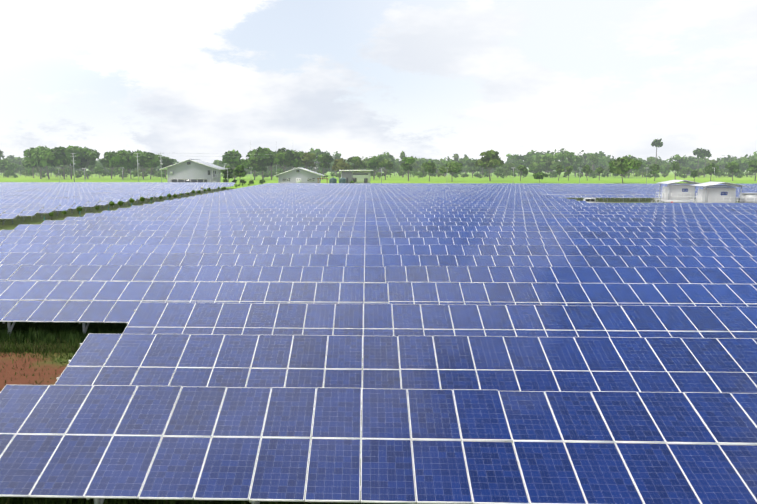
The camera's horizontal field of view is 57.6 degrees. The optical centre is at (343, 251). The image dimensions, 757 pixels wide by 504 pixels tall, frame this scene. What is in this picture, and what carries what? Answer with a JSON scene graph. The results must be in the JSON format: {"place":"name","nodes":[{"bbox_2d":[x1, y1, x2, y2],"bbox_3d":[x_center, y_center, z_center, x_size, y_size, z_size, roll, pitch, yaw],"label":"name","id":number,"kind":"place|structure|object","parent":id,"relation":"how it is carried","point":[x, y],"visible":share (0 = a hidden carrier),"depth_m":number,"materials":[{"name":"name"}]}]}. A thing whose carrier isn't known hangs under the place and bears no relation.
{"place":"outdoors","nodes":[
{"label":"outdoors","id":0,"kind":"place"},
{"bbox_2d":[167,160,220,181],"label":"building walls","id":1,"kind":"structure","parent":0,"point":[184,170],"depth_m":240.16,"materials":[{"name":"white paint"}]},
{"bbox_2d":[159,159,224,181],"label":"building trim","id":2,"kind":"structure","parent":1,"relation":"attached to","point":[171,172],"depth_m":238.89,"materials":[{"name":"white paint"}]},
{"bbox_2d":[171,162,215,181],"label":"windows","id":3,"kind":"structure","parent":1,"relation":"in","point":[190,180],"depth_m":240.41,"materials":[{"name":"grey glass"}]},
{"bbox_2d":[161,159,225,169],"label":"building roof","id":4,"kind":"structure","parent":1,"relation":"on","point":[208,164],"depth_m":246.27,"materials":[{"name":"grey metal"}]},
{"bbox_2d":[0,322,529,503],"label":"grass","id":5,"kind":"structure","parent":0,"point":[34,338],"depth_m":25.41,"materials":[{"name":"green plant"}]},
{"bbox_2d":[279,168,320,182],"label":"building walls","id":6,"kind":"structure","parent":0,"point":[302,174],"depth_m":254.01,"materials":[{"name":"white paint"}]},
{"bbox_2d":[283,170,314,180],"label":"windows","id":7,"kind":"structure","parent":6,"relation":"in","point":[308,179],"depth_m":253.96,"materials":[{"name":"grey glass"}]},
{"bbox_2d":[274,167,324,182],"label":"building trim","id":8,"kind":"structure","parent":6,"relation":"attached to","point":[298,181],"depth_m":253.04,"materials":[{"name":"white paint"}]},
{"bbox_2d":[342,171,351,182],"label":"building wall","id":9,"kind":"structure","parent":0,"point":[346,174],"depth_m":258.02,"materials":[{"name":"grey paint"}]},
{"bbox_2d":[339,170,372,170],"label":"building roof slab","id":10,"kind":"structure","parent":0,"point":[355,170],"depth_m":256.59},
{"bbox_2d":[0,168,756,503],"bbox_3d":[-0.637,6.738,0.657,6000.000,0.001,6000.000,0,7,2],"label":"ground","id":11,"kind":"structure","parent":0,"point":[10,376],"depth_m":290.57,"materials":[{"name":"green plant"}]},
{"bbox_2d":[70,141,276,181],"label":"utility poles","id":12,"kind":"object","parent":11,"relation":"on","point":[137,156],"visible":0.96,"depth_m":263.01,"materials":[{"name":"grey"}]},
{"bbox_2d":[329,177,345,182],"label":"water tanks","id":13,"kind":"object","parent":11,"relation":"on","point":[334,180],"visible":0.71,"depth_m":229.83,"materials":[{"name":"plastic"}]},
{"bbox_2d":[341,171,369,182],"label":"building walls","id":14,"kind":"structure","parent":11,"relation":"on","point":[359,178],"depth_m":258.21,"materials":[{"name":"beige paint"}]},
{"bbox_2d":[346,173,367,182],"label":"doors and windows","id":15,"kind":"structure","parent":14,"relation":"in","point":[365,180],"depth_m":258.14,"materials":[{"name":"grey glass"}]},
{"bbox_2d":[0,184,738,503],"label":"panel support posts","id":16,"kind":"object","parent":11,"relation":"on","point":[96,500],"visible":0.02,"depth_m":27.57,"materials":[{"name":"metal"}]},
{"bbox_2d":[0,182,756,503],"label":"panel frames","id":17,"kind":"structure","parent":16,"relation":"on","point":[414,439],"depth_m":19.68,"materials":[{"name":"silver metal"}]},
{"bbox_2d":[0,182,756,503],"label":"glass panel","id":18,"kind":"object","parent":17,"relation":"in","point":[711,474],"visible":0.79,"depth_m":19.58,"materials":[{"name":"blue glass"}]},
{"bbox_2d":[0,138,756,219],"bbox_3d":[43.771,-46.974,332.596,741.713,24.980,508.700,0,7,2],"label":"tree","id":19,"kind":"object","parent":11,"relation":"on","point":[259,161],"depth_m":375.38,"materials":[{"name":"green plant"}]},
{"bbox_2d":[583,198,604,202],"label":"pickup","id":20,"kind":"object","parent":11,"relation":"on","point":[592,202],"depth_m":109.54,"materials":[{"name":"white metal"}]},
{"bbox_2d":[655,180,699,202],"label":"roof trim","id":21,"kind":"structure","parent":11,"relation":"on","point":[676,201],"depth_m":112.07,"materials":[{"name":"white metal"}]},
{"bbox_2d":[651,185,697,202],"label":"building wall","id":22,"kind":"structure","parent":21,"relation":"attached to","point":[675,193],"depth_m":112.78,"materials":[{"name":"white paint"}]},
{"bbox_2d":[690,181,756,202],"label":"roof trim","id":23,"kind":"structure","parent":11,"relation":"on","point":[747,197],"depth_m":99.08,"materials":[{"name":"white metal"}]},
{"bbox_2d":[690,188,754,202],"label":"building wall","id":24,"kind":"structure","parent":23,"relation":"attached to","point":[713,195],"depth_m":98.91,"materials":[{"name":"white paint"}]},
{"bbox_2d":[0,0,756,166],"label":"sky","id":25,"kind":"structure","parent":0,"point":[180,80],"materials":[{"name":"white"}]},
{"bbox_2d":[59,167,714,182],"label":"light poles","id":26,"kind":"object","parent":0,"point":[381,173],"visible":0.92,"depth_m":278.23,"materials":[{"name":"grey metal"}]}
]}

